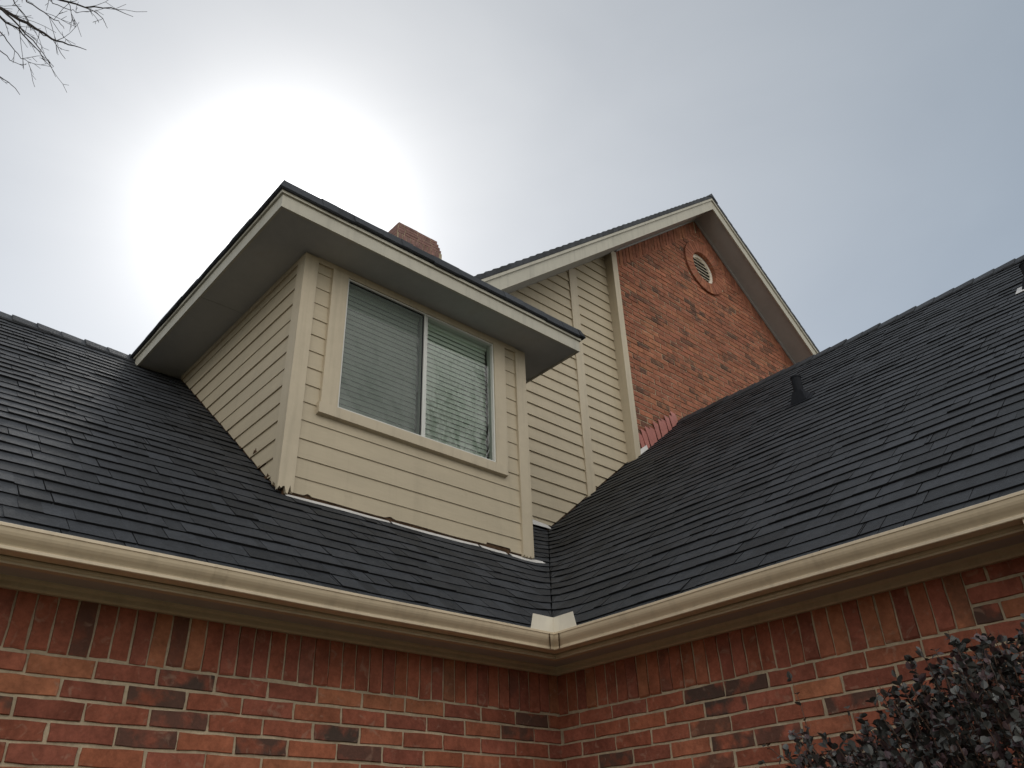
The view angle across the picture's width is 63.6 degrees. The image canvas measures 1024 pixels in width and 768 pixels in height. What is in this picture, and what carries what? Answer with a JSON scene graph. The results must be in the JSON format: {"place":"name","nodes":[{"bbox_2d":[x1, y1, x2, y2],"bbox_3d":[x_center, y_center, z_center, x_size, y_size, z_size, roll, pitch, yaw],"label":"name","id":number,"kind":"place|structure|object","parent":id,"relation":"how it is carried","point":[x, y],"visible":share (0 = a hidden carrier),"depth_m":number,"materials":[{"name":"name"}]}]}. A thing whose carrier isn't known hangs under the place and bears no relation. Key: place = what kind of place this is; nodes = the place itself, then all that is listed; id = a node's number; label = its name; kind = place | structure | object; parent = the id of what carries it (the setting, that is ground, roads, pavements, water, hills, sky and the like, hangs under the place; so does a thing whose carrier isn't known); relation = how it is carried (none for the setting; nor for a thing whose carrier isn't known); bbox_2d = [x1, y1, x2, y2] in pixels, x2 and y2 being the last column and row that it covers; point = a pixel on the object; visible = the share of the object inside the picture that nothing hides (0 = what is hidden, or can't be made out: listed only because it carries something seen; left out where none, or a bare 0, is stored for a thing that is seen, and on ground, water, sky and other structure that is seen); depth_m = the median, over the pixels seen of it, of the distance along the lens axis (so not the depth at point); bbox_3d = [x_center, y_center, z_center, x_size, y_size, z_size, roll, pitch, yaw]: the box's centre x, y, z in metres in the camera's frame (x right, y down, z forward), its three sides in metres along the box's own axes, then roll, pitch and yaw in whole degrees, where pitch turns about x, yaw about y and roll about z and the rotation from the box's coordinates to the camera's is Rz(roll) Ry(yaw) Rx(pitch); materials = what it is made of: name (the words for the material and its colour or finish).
{"place":"outdoors","nodes":[
{"label":"outdoors","id":0,"kind":"place"},
{"bbox_2d":[0,0,1023,354],"label":"sky","id":1,"kind":"structure","parent":0,"point":[868,155],"materials":[{"name":"grey"}]},
{"label":"ground","id":2,"kind":"structure","parent":0,"visible":0},
{"bbox_2d":[0,0,146,94],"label":"bare tree","id":3,"kind":"object","parent":2,"relation":"on","point":[17,17],"visible":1,"depth_m":9.67,"materials":[{"name":"brown plant"}]},
{"bbox_2d":[0,180,1023,767],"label":"brick house","id":4,"kind":"structure","parent":2,"relation":"on","point":[300,478],"depth_m":4.83,"materials":[{"name":"brick"}]},
{"bbox_2d":[316,269,508,477],"bbox_3d":[-0.742,-0.041,6.564,1.754,1.272,0.146,23,-39,-36],"label":"window","id":5,"kind":"structure","parent":4,"relation":"in","point":[343,285],"depth_m":6.56,"materials":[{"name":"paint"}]},
{"bbox_2d":[755,613,1023,767],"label":"shrub","id":6,"kind":"object","parent":2,"relation":"on","point":[949,746],"visible":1,"depth_m":2.58,"materials":[{"name":"black plant"}]}
]}

